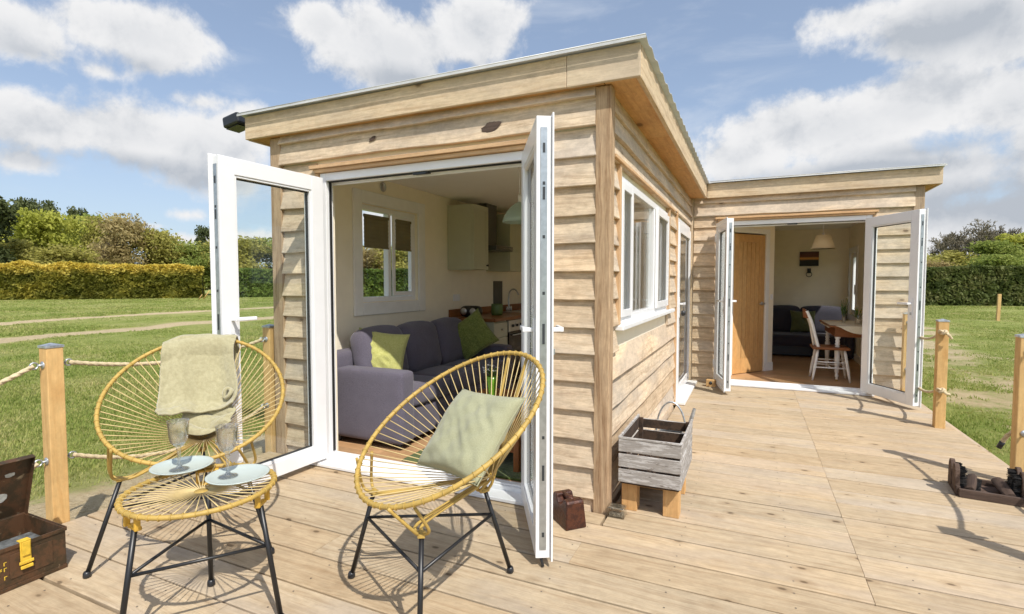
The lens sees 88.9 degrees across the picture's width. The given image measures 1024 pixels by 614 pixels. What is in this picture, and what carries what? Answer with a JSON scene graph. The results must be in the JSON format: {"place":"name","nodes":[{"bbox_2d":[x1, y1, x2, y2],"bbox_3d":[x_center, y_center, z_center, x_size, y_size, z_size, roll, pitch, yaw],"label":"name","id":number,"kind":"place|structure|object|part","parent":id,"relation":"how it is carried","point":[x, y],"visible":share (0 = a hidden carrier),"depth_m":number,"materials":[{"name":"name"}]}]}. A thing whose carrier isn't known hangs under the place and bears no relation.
{"place":"outdoors","nodes":[
{"label":"outdoors","id":0,"kind":"place"},
{"bbox_2d":[460,306,482,316],"bbox_3d":[-0.475,0.051,6.089,0.260,0.133,0.167,1,3,25],"label":"radio","id":1,"kind":"object","parent":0,"point":[466,311],"visible":0.77,"depth_m":6.03,"materials":[{"name":"black plastic"}]},
{"bbox_2d":[0,286,1023,520],"bbox_3d":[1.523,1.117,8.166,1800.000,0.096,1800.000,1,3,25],"label":"ground","id":2,"kind":"structure","parent":0,"point":[86,499],"depth_m":8.68,"materials":[{"name":"green plant"}]},
{"bbox_2d":[0,195,23,263],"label":"dark tree","id":3,"kind":"object","parent":2,"relation":"on","point":[6,213],"visible":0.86,"depth_m":52.09,"materials":[{"name":"green plant"}]},
{"bbox_2d":[0,238,40,262],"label":"olive green tree","id":4,"kind":"object","parent":2,"relation":"on","point":[20,251],"visible":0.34,"depth_m":54.78,"materials":[{"name":"green plant"}]},
{"bbox_2d":[13,196,41,232],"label":"pine tree","id":5,"kind":"object","parent":2,"relation":"on","point":[29,205],"visible":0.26,"depth_m":96.71,"materials":[{"name":"green plant"}]},
{"bbox_2d":[2,207,85,259],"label":"spring tree","id":6,"kind":"object","parent":2,"relation":"on","point":[33,224],"visible":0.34,"depth_m":61.38,"materials":[{"name":"green plant"}]},
{"bbox_2d":[39,199,60,213],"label":"pine tree","id":7,"kind":"object","parent":2,"relation":"on","point":[49,205],"visible":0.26,"depth_m":98.75,"materials":[{"name":"green plant"}]},
{"bbox_2d":[18,214,95,250],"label":"spring tree","id":8,"kind":"object","parent":2,"relation":"on","point":[73,225],"visible":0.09,"depth_m":65.71,"materials":[{"name":"green plant"}]},
{"bbox_2d":[24,243,107,264],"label":"olive green tree","id":9,"kind":"object","parent":2,"relation":"on","point":[53,255],"visible":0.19,"depth_m":52.22,"materials":[{"name":"green plant"}]},
{"bbox_2d":[64,206,88,219],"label":"pine tree","id":10,"kind":"object","parent":2,"relation":"on","point":[75,211],"visible":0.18,"depth_m":98.36,"materials":[{"name":"green plant"}]},
{"bbox_2d":[59,212,101,248],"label":"broadleaf tree","id":11,"kind":"object","parent":2,"relation":"on","point":[85,215],"visible":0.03,"depth_m":70.49,"materials":[{"name":"green plant"}]},
{"bbox_2d":[0,260,205,299],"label":"golden hedge","id":12,"kind":"object","parent":2,"relation":"on","point":[26,279],"visible":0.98,"depth_m":46.84,"materials":[{"name":"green plant"}]},
{"bbox_2d":[77,215,132,262],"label":"olive green tree","id":13,"kind":"object","parent":2,"relation":"on","point":[89,236],"visible":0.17,"depth_m":67.78,"materials":[{"name":"green plant"}]},
{"bbox_2d":[80,211,169,264],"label":"budding tree","id":14,"kind":"object","parent":2,"relation":"on","point":[111,249],"visible":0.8,"depth_m":58.20,"materials":[{"name":"green plant"}]},
{"bbox_2d":[127,227,186,264],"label":"olive green tree","id":15,"kind":"object","parent":2,"relation":"on","point":[159,241],"visible":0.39,"depth_m":60.39,"materials":[{"name":"green plant"}]},
{"bbox_2d":[141,233,203,263],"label":"olive green tree","id":16,"kind":"object","parent":2,"relation":"on","point":[164,261],"visible":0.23,"depth_m":61.86,"materials":[{"name":"green plant"}]},
{"bbox_2d":[167,241,210,292],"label":"broadleaf tree","id":17,"kind":"object","parent":2,"relation":"on","point":[194,261],"visible":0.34,"depth_m":60.78,"materials":[{"name":"green plant"}]},
{"bbox_2d":[194,225,209,289],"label":"pine tree","id":18,"kind":"object","parent":2,"relation":"on","point":[201,233],"visible":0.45,"depth_m":108.38,"materials":[{"name":"green plant"}]},
{"bbox_2d":[194,239,253,290],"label":"olive green tree","id":19,"kind":"object","parent":2,"relation":"on","point":[208,240],"visible":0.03,"depth_m":61.78,"materials":[{"name":"green plant"}]},
{"bbox_2d":[208,235,272,271],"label":"olive green tree","id":20,"kind":"object","parent":2,"relation":"on","point":[249,253],"visible":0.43,"depth_m":60.23,"materials":[{"name":"green plant"}]},
{"bbox_2d":[251,237,272,268],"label":"broadleaf tree","id":21,"kind":"object","parent":2,"relation":"on","point":[270,257],"visible":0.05,"depth_m":62.63,"materials":[{"name":"green plant"}]},
{"bbox_2d":[260,324,276,452],"bbox_3d":[-1.899,0.746,4.073,0.083,1.228,0.139,1,3,25],"label":"rope post","id":22,"kind":"object","parent":2,"relation":"on","point":[268,349],"visible":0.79,"depth_m":4.06,"materials":[{"name":"wood"}]},
{"bbox_2d":[238,267,407,296],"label":"green hedge","id":23,"kind":"object","parent":2,"relation":"on","point":[255,282],"visible":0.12,"depth_m":52.34,"materials":[{"name":"green plant"}]},
{"bbox_2d":[363,246,391,269],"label":"budding tree","id":24,"kind":"object","parent":2,"relation":"on","point":[369,256],"visible":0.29,"depth_m":58.35,"materials":[{"name":"green plant"}]},
{"bbox_2d":[363,245,407,275],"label":"olive green tree","id":25,"kind":"object","parent":2,"relation":"on","point":[403,265],"visible":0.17,"depth_m":59.82,"materials":[{"name":"green plant"}]},
{"bbox_2d":[383,245,407,267],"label":"broadleaf tree","id":26,"kind":"object","parent":2,"relation":"on","point":[399,254],"visible":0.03,"depth_m":61.67,"materials":[{"name":"green plant"}]},
{"bbox_2d":[207,33,947,566],"bbox_3d":[2.055,-0.166,6.443,5.397,2.828,9.374,1,3,25],"label":"cabin","id":27,"kind":"object","parent":2,"relation":"on","point":[653,275],"visible":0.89,"depth_m":3.77,"materials":[{"name":"brown wood"}]},
{"bbox_2d":[222,112,244,132],"bbox_3d":[-2.094,-1.411,4.048,0.260,0.159,0.150,1,3,25],"label":"floodlight","id":28,"kind":"object","parent":27,"relation":"attached to","point":[233,122],"visible":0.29,"depth_m":4.01,"materials":[{"name":"black plastic"}]},
{"bbox_2d":[207,153,326,494],"bbox_3d":[-1.509,0.105,3.360,0.133,2.009,0.785,1,3,27],"label":"glazed door","id":29,"kind":"structure","parent":27,"relation":"in","point":[223,171],"depth_m":3.30,"materials":[{"name":"white plastic"}]},
{"bbox_2d":[352,187,425,315],"bbox_3d":[-1.204,-0.505,5.102,0.107,1.130,1.100,1,3,25],"label":"window","id":30,"kind":"structure","parent":27,"relation":"in","point":[377,229],"depth_m":5.09,"materials":[{"name":"white plastic"}]},
{"bbox_2d":[337,317,512,450],"bbox_3d":[-0.763,0.589,4.970,0.810,0.913,2.017,1,3,25],"label":"sofa","id":31,"kind":"object","parent":27,"relation":"on","point":[370,397],"visible":0.71,"depth_m":4.26,"materials":[{"name":"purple fabric"}]},
{"bbox_2d":[359,327,409,369],"bbox_3d":[-1.094,0.396,4.351,0.475,0.450,0.174,0,3,-6],"label":"cushion","id":32,"kind":"object","parent":31,"relation":"on","point":[387,350],"visible":0.7,"depth_m":4.32,"materials":[{"name":"green fabric"}]},
{"bbox_2d":[458,308,498,359],"bbox_3d":[-0.424,0.300,5.563,0.581,0.574,0.184,0,3,-3],"label":"cushion","id":33,"kind":"object","parent":31,"relation":"on","point":[476,334],"visible":0.85,"depth_m":5.51,"materials":[{"name":"green fabric"}]},
{"bbox_2d":[402,424,520,481],"bbox_3d":[0.042,1.078,4.157,1.161,0.017,1.459,1,3,25],"label":"rug","id":34,"kind":"object","parent":27,"relation":"on","point":[505,470],"visible":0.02,"depth_m":3.56,"materials":[{"name":"green fabric"}]},
{"bbox_2d":[449,388,520,472],"bbox_3d":[-0.071,0.882,3.842,0.540,0.433,0.600,1,3,25],"label":"coffee table","id":35,"kind":"object","parent":34,"relation":"on","point":[515,450],"visible":0.13,"depth_m":3.49,"materials":[{"name":"brown wood"}]},
{"bbox_2d":[483,364,497,395],"bbox_3d":[-0.136,0.538,3.602,0.140,0.277,0.140,1,3,25],"label":"flower vase","id":36,"kind":"object","parent":35,"relation":"on","point":[494,377],"visible":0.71,"depth_m":3.58,"materials":[{"name":"glass"}]},
{"bbox_2d":[447,204,488,269],"bbox_3d":[-0.498,-0.802,6.091,0.377,0.738,0.350,1,3,25],"label":"wall cabinet","id":37,"kind":"object","parent":27,"relation":"attached to","point":[467,236],"depth_m":5.95,"materials":[{"name":"green"}]},
{"bbox_2d":[472,204,488,269],"bbox_3d":[-0.351,-0.799,6.024,0.053,0.732,0.346,1,3,25],"label":"cabinet door","id":38,"kind":"structure","parent":37,"relation":"in","point":[479,213],"depth_m":6.00,"materials":[{"name":"green"}]},
{"bbox_2d":[449,281,520,379],"bbox_3d":[-0.025,0.306,6.900,0.608,1.298,2.100,1,3,25],"label":"kitchen base unit","id":39,"kind":"object","parent":27,"relation":"on","point":[497,325],"visible":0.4,"depth_m":6.25,"materials":[{"name":"wood"}]},
{"bbox_2d":[491,304,502,314],"bbox_3d":[-0.186,0.030,6.455,0.144,0.140,0.144,1,3,25],"label":"green pot","id":40,"kind":"object","parent":39,"relation":"on","point":[496,309],"visible":1,"depth_m":6.39,"materials":[{"name":"green ceramic"}]},
{"bbox_2d":[506,318,520,380],"bbox_3d":[-0.145,0.516,6.580,0.568,0.752,0.590,1,3,25],"label":"oven","id":41,"kind":"object","parent":39,"relation":"in","point":[513,334],"visible":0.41,"depth_m":6.38,"materials":[{"name":"silver metal"}]},
{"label":"door","id":42,"kind":"part","parent":41,"relation":"part of","materials":[{"name":"black glass"}]},
{"bbox_2d":[477,203,512,252],"bbox_3d":[-0.227,-0.981,6.492,0.527,0.586,0.561,1,3,25],"label":"cooker hood","id":43,"kind":"object","parent":27,"relation":"attached to","point":[493,246],"visible":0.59,"depth_m":6.49,"materials":[{"name":"grey metal"}]},
{"bbox_2d":[486,214,520,271],"bbox_3d":[-0.074,-0.846,7.012,0.377,0.738,0.460,1,3,25],"label":"wall cabinet","id":44,"kind":"object","parent":27,"relation":"attached to","point":[508,235],"depth_m":6.81,"materials":[{"name":"green"}]},
{"bbox_2d":[508,224,520,270],"bbox_3d":[0.073,-0.843,6.945,0.053,0.732,0.456,1,3,25],"label":"cabinet door","id":45,"kind":"structure","parent":44,"relation":"in","point":[514,230],"depth_m":6.89,"materials":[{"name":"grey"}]},
{"bbox_2d":[503,167,520,223],"bbox_3d":[0.063,-0.935,4.295,0.284,0.475,0.284,1,3,25],"label":"pendant lamp","id":46,"kind":"object","parent":27,"relation":"hanging from","point":[512,215],"visible":0.53,"depth_m":4.23,"materials":[{"name":"green plastic"}]},
{"bbox_2d":[520,112,563,566],"bbox_3d":[0.119,0.153,2.683,0.190,2.042,0.733,0,3,-4],"label":"glazed door","id":47,"kind":"structure","parent":27,"relation":"in","point":[537,328],"depth_m":2.36,"materials":[{"name":"white plastic"}]},
{"bbox_2d":[614,176,674,330],"bbox_3d":[1.091,-0.378,4.146,0.110,0.943,2.290,1,3,25],"label":"window","id":48,"kind":"structure","parent":27,"relation":"in","point":[655,277],"depth_m":4.19,"materials":[{"name":"white plastic"}]},
{"bbox_2d":[676,218,690,396],"bbox_3d":[2.017,0.003,6.123,0.158,1.980,1.280,1,3,25],"label":"side door","id":49,"kind":"structure","parent":27,"relation":"in","point":[683,229],"depth_m":6.55,"materials":[{"name":"white plastic"}]},
{"bbox_2d":[706,379,715,386],"bbox_3d":[2.508,0.954,6.504,0.170,0.085,0.140,1,3,25],"label":"door block","id":50,"kind":"structure","parent":27,"relation":"attached to","point":[710,382],"depth_m":6.51,"materials":[{"name":"brown wood"}]},
{"bbox_2d":[713,217,736,391],"bbox_3d":[2.548,-0.033,6.302,0.190,2.009,0.701,1,3,12],"label":"glazed door","id":51,"kind":"structure","parent":27,"relation":"in","point":[724,304],"depth_m":6.04,"materials":[{"name":"white plastic"}]},
{"bbox_2d":[732,233,765,373],"bbox_3d":[3.331,-0.043,7.321,0.671,1.940,0.101,-1,3,-29],"label":"interior door","id":52,"kind":"structure","parent":27,"relation":"in","point":[749,250],"depth_m":7.34,"materials":[{"name":"brown wood"}]},
{"bbox_2d":[799,251,818,265],"bbox_3d":[5.451,-0.882,9.579,0.307,0.265,0.020,1,3,25],"label":"picture","id":53,"kind":"object","parent":27,"relation":"attached to","point":[809,258],"visible":1,"depth_m":9.57,"materials":[{"name":"multicoloured paint"}]},
{"bbox_2d":[806,268,811,276],"bbox_3d":[5.433,-0.628,9.543,0.102,0.161,0.086,1,3,25],"label":"wall hook","id":54,"kind":"object","parent":27,"relation":"attached to","point":[808,270],"depth_m":9.57,"materials":[{"name":"grey metal"}]},
{"bbox_2d":[772,305,853,357],"bbox_3d":[5.217,0.400,9.205,1.261,0.839,0.932,1,3,25],"label":"sofa","id":55,"kind":"object","parent":27,"relation":"on","point":[785,341],"visible":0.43,"depth_m":9.13,"materials":[{"name":"dark grey fabric"}]},
{"bbox_2d":[790,310,815,331],"bbox_3d":[5.213,0.262,9.357,0.404,0.392,0.179,1,3,25],"label":"cushion","id":56,"kind":"object","parent":55,"relation":"on","point":[799,322],"visible":0.79,"depth_m":9.32,"materials":[{"name":"green fabric"}]},
{"bbox_2d":[811,224,834,248],"bbox_3d":[4.515,-1.086,7.567,0.310,0.480,0.310,1,3,25],"label":"pendant lamp","id":57,"kind":"object","parent":27,"relation":"hanging from","point":[823,241],"visible":0.98,"depth_m":7.48,"materials":[{"name":"beige fabric"}]},
{"bbox_2d":[802,308,850,382],"bbox_3d":[4.130,0.489,6.882,0.551,0.934,0.400,1,3,25],"label":"dining chair","id":58,"kind":"object","parent":27,"relation":"on","point":[815,345],"visible":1,"depth_m":6.79,"materials":[{"name":"white wood"}]},
{"bbox_2d":[819,320,861,380],"bbox_3d":[4.602,0.582,7.110,0.625,0.726,1.140,1,3,25],"label":"dining table","id":59,"kind":"object","parent":27,"relation":"on","point":[838,333],"visible":0.4,"depth_m":6.75,"materials":[{"name":"brown wood"}]},
{"bbox_2d":[821,320,861,333],"bbox_3d":[4.582,0.270,7.028,0.652,0.105,1.038,1,3,25],"label":"tablecloth","id":60,"kind":"object","parent":59,"relation":"on","point":[851,326],"visible":0.57,"depth_m":6.81,"materials":[{"name":"fabric"}]},
{"bbox_2d":[840,297,847,322],"bbox_3d":[4.539,0.037,7.122,0.137,0.351,0.124,1,3,25],"label":"flower vase","id":61,"kind":"object","parent":60,"relation":"on","point":[844,313],"visible":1,"depth_m":7.11,"materials":[{"name":"green glass"}]},
{"bbox_2d":[849,306,862,324],"bbox_3d":[4.502,0.105,6.783,0.230,0.246,0.183,1,3,25],"label":"flower vase","id":62,"kind":"object","parent":60,"relation":"on","point":[856,313],"visible":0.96,"depth_m":6.78,"materials":[{"name":"green glass"}]},
{"bbox_2d":[847,245,858,320],"bbox_3d":[5.815,-0.394,8.820,0.125,1.240,0.820,1,3,25],"label":"window","id":63,"kind":"structure","parent":27,"relation":"in","point":[855,250],"depth_m":9.02,"materials":[{"name":"white plastic"}]},
{"bbox_2d":[860,208,927,407],"bbox_3d":[4.058,-0.001,5.620,0.133,2.009,0.769,0,3,-3],"label":"glazed door","id":64,"kind":"structure","parent":27,"relation":"in","point":[918,219],"depth_m":5.35,"materials":[{"name":"white plastic"}]},
{"bbox_2d":[927,253,938,263],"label":"olive green tree","id":65,"kind":"object","parent":2,"relation":"on","point":[929,256],"visible":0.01,"depth_m":57.29,"materials":[{"name":"green plant"}]},
{"bbox_2d":[926,259,972,266],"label":"budding tree","id":66,"kind":"object","parent":2,"relation":"on","point":[935,264],"visible":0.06,"depth_m":51.02,"materials":[{"name":"green plant"}]},
{"bbox_2d":[934,250,970,258],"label":"olive green tree","id":67,"kind":"object","parent":2,"relation":"on","point":[951,251],"visible":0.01,"depth_m":65.16,"materials":[{"name":"green plant"}]},
{"bbox_2d":[927,252,980,265],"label":"olive green tree","id":68,"kind":"object","parent":2,"relation":"on","point":[957,258],"visible":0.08,"depth_m":58.20,"materials":[{"name":"green plant"}]},
{"bbox_2d":[921,403,1009,467],"bbox_3d":[0.353,1.285,2.817,5.058,0.208,9.100,1,3,25],"label":"deck frame","id":69,"kind":"object","parent":2,"relation":"on","point":[983,448],"depth_m":4.29,"materials":[{"name":"brown wood"}]},
{"bbox_2d":[0,382,1023,613],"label":"deck","id":70,"kind":"structure","parent":69,"relation":"on","point":[799,502],"depth_m":2.60,"materials":[{"name":"brown wood"}]},
{"bbox_2d":[0,454,67,594],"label":"wooden chest","id":71,"kind":"object","parent":70,"relation":"on","point":[25,560],"visible":1,"depth_m":2.38,"materials":[{"name":"brown paint"}]},
{"bbox_2d":[0,532,39,549],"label":"tin","id":72,"kind":"object","parent":71,"relation":"in","point":[9,542],"visible":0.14,"depth_m":2.39,"materials":[{"name":"silver metal"}]},
{"bbox_2d":[29,343,76,523],"bbox_3d":[-2.472,0.804,2.828,0.083,1.228,0.195,1,3,25],"label":"rope post","id":73,"kind":"object","parent":70,"relation":"on","point":[52,362],"visible":0.95,"depth_m":2.80,"materials":[{"name":"wood"}]},
{"bbox_2d":[0,365,34,384],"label":"rope","id":74,"kind":"object","parent":73,"relation":"attached to","point":[15,375],"visible":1,"depth_m":2.66,"materials":[{"name":"beige fabric"}]},
{"bbox_2d":[68,338,262,366],"bbox_3d":[-2.180,0.315,3.441,0.035,0.101,1.245,1,3,25],"label":"rope","id":75,"kind":"object","parent":73,"relation":"attached to","point":[87,363],"visible":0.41,"depth_m":3.07,"materials":[{"name":"beige fabric"}]},
{"bbox_2d":[71,405,263,458],"bbox_3d":[-2.180,0.864,3.467,0.035,0.166,1.250,1,3,25],"label":"rope","id":76,"kind":"object","parent":73,"relation":"attached to","point":[90,456],"visible":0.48,"depth_m":3.18,"materials":[{"name":"beige fabric"}]},
{"bbox_2d":[82,339,284,578],"bbox_3d":[-1.559,0.678,2.602,0.800,1.002,0.743,0,3,-9],"label":"string chair","id":77,"kind":"object","parent":70,"relation":"on","point":[192,441],"visible":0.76,"depth_m":2.54,"materials":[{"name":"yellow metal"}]},
{"bbox_2d":[155,334,239,434],"bbox_3d":[-1.667,0.408,2.793,0.377,0.508,0.329,-1,3,-27],"label":"blanket","id":78,"kind":"object","parent":77,"relation":"on","point":[198,384],"visible":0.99,"depth_m":2.79,"materials":[{"name":"beige fabric"}]},
{"bbox_2d":[114,462,283,613],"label":"string table","id":79,"kind":"object","parent":70,"relation":"on","point":[207,490],"visible":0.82,"depth_m":1.94,"materials":[{"name":"yellow metal"}]},
{"bbox_2d":[149,455,213,475],"bbox_3d":[-1.356,0.657,2.147,0.227,0.020,0.227,1,3,25],"label":"plate","id":80,"kind":"object","parent":79,"relation":"on","point":[193,463],"visible":0.98,"depth_m":2.17,"materials":[{"name":"white ceramic"}]},
{"bbox_2d":[166,418,189,471],"bbox_3d":[-1.350,0.559,2.115,0.081,0.200,0.081,1,3,25],"label":"wine glass","id":81,"kind":"object","parent":80,"relation":"on","point":[178,444],"visible":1,"depth_m":2.11,"materials":[{"name":"clear glass"}]},
{"bbox_2d":[204,464,269,485],"bbox_3d":[-1.073,0.662,2.045,0.227,0.020,0.227,1,3,25],"label":"plate","id":82,"kind":"object","parent":79,"relation":"on","point":[247,473],"visible":0.98,"depth_m":2.06,"materials":[{"name":"white ceramic"}]},
{"bbox_2d":[215,423,237,479],"bbox_3d":[-1.112,0.563,2.039,0.081,0.200,0.081,1,3,25],"label":"wine glass","id":83,"kind":"object","parent":82,"relation":"on","point":[221,450],"visible":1,"depth_m":2.04,"materials":[{"name":"clear glass"}]},
{"bbox_2d":[348,350,545,613],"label":"string chair","id":84,"kind":"object","parent":70,"relation":"on","point":[494,462],"visible":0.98,"depth_m":2.14,"materials":[{"name":"yellow metal"}]},
{"bbox_2d":[416,389,524,486],"bbox_3d":[-0.174,0.508,2.116,0.279,0.309,0.412,-3,4,-45],"label":"cushion","id":85,"kind":"object","parent":84,"relation":"on","point":[467,438],"visible":0.98,"depth_m":2.04,"materials":[{"name":"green fabric"}]},
{"bbox_2d":[553,489,585,530],"bbox_3d":[0.304,1.092,2.836,0.122,0.152,0.194,-1,3,-22],"label":"iron weight","id":86,"kind":"object","parent":70,"relation":"on","point":[568,511],"visible":0.94,"depth_m":2.77,"materials":[{"name":"brown metal"}]},
{"bbox_2d":[608,502,626,517],"bbox_3d":[0.584,1.134,2.908,0.096,0.058,0.070,1,3,25],"label":"glass box","id":87,"kind":"object","parent":70,"relation":"on","point":[615,512],"visible":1,"depth_m":2.89,"materials":[{"name":"clear glass"}]},
{"bbox_2d":[622,483,639,510],"bbox_3d":[0.687,1.077,3.023,0.086,0.166,0.090,1,3,25],"label":"timber block","id":88,"kind":"object","parent":70,"relation":"on","point":[630,497],"depth_m":2.98,"materials":[{"name":"brown wood"}]},
{"bbox_2d":[640,478,685,493],"bbox_3d":[0.941,1.064,3.286,0.290,0.166,0.060,1,3,25],"label":"timber block","id":89,"kind":"object","parent":70,"relation":"on","point":[683,490],"depth_m":3.23,"materials":[{"name":"brown wood"}]},
{"bbox_2d":[618,414,692,491],"bbox_3d":[0.869,0.852,3.120,0.346,0.269,0.563,1,3,25],"label":"wooden crate","id":90,"kind":"object","parent":89,"relation":"on","point":[634,441],"visible":1,"depth_m":2.90,"materials":[{"name":"grey wood"}]},
{"bbox_2d":[627,452,671,474],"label":"twigs","id":91,"kind":"object","parent":90,"relation":"in","point":[651,456],"visible":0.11,"depth_m":2.94,"materials":[{"name":"brown wood"}]},
{"bbox_2d":[655,401,695,433],"bbox_3d":[1.096,0.888,3.576,0.233,0.492,0.215,-1,3,-15],"label":"watering can","id":92,"kind":"object","parent":90,"relation":"in","point":[692,412],"visible":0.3,"depth_m":3.55,"materials":[{"name":"metal"}]},
{"bbox_2d":[663,490,680,518],"bbox_3d":[0.896,1.081,2.927,0.086,0.166,0.090,1,3,25],"label":"timber block","id":93,"kind":"object","parent":70,"relation":"on","point":[671,504],"depth_m":2.89,"materials":[{"name":"brown wood"}]},
{"bbox_2d":[900,312,907,390],"bbox_3d":[4.362,0.556,5.767,0.083,1.008,0.139,1,3,25],"label":"rope post","id":94,"kind":"object","parent":70,"relation":"on","point":[903,351],"visible":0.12,"depth_m":5.77,"materials":[{"name":"wood"}]},
{"bbox_2d":[932,319,949,428],"bbox_3d":[3.827,0.609,4.650,0.083,1.008,0.139,1,3,25],"label":"rope post","id":95,"kind":"object","parent":70,"relation":"on","point":[940,378],"visible":0.76,"depth_m":4.65,"materials":[{"name":"wood"}]},
{"bbox_2d":[918,387,949,395],"bbox_3d":[4.066,0.764,5.181,0.101,0.153,1.333,1,3,25],"label":"rope","id":96,"kind":"object","parent":95,"relation":"attached to","point":[941,390],"visible":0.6,"depth_m":4.62,"materials":[{"name":"beige fabric"}]},
{"bbox_2d":[920,330,952,339],"bbox_3d":[4.069,0.248,5.155,0.106,0.153,1.333,1,3,25],"label":"rope","id":97,"kind":"object","parent":95,"relation":"attached to","point":[943,332],"visible":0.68,"depth_m":4.59,"materials":[{"name":"beige fabric"}]},
{"bbox_2d":[948,458,1023,506],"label":"boot brush","id":98,"kind":"object","parent":70,"relation":"on","point":[963,484],"visible":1,"depth_m":3.16,"materials":[{"name":"brown wood"}]},
{"bbox_2d":[1010,334,1023,471],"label":"rope post","id":99,"kind":"object","parent":70,"relation":"on","point":[1017,445],"visible":0.81,"depth_m":3.32,"materials":[{"name":"wood"}]},
{"bbox_2d":[996,430,1010,448],"bbox_3d":[3.272,0.866,3.434,0.044,0.170,0.152,0,3,-4],"label":"rope end","id":100,"kind":"object","parent":99,"relation":"hanging from","point":[1001,443],"visible":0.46,"depth_m":3.47,"materials":[{"name":"beige fabric"}]},
{"bbox_2d":[925,264,1023,305],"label":"green hedge","id":101,"kind":"object","parent":2,"relation":"on","point":[974,285],"visible":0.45,"depth_m":33.21,"materials":[{"name":"green plant"}]},
{"bbox_2d":[928,219,1023,257],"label":"bare oak","id":102,"kind":"object","parent":2,"relation":"on","point":[954,241],"visible":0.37,"depth_m":65.41,"materials":[{"name":"brown plant"}]},
{"bbox_2d":[962,239,1023,264],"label":"broadleaf tree","id":103,"kind":"object","parent":2,"relation":"on","point":[1005,246],"visible":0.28,"depth_m":57.67,"materials":[{"name":"green plant"}]},
{"bbox_2d":[962,253,1023,265],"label":"broadleaf tree","id":104,"kind":"object","parent":2,"relation":"on","point":[1003,260],"visible":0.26,"depth_m":48.92,"materials":[{"name":"green plant"}]},
{"bbox_2d":[996,294,1001,320],"bbox_3d":[18.688,0.080,20.052,0.120,1.162,0.100,1,3,25],"label":"fence stake","id":105,"kind":"object","parent":2,"relation":"on","point":[998,307],"visible":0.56,"depth_m":20.01,"materials":[{"name":"beige wood"}]},
{"bbox_2d":[985,232,1023,249],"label":"spring tree","id":106,"kind":"object","parent":2,"relation":"on","point":[1015,239],"visible":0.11,"depth_m":60.75,"materials":[{"name":"green plant"}]},
{"bbox_2d":[0,0,1023,267],"label":"sky","id":107,"kind":"structure","parent":0,"point":[107,106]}
]}

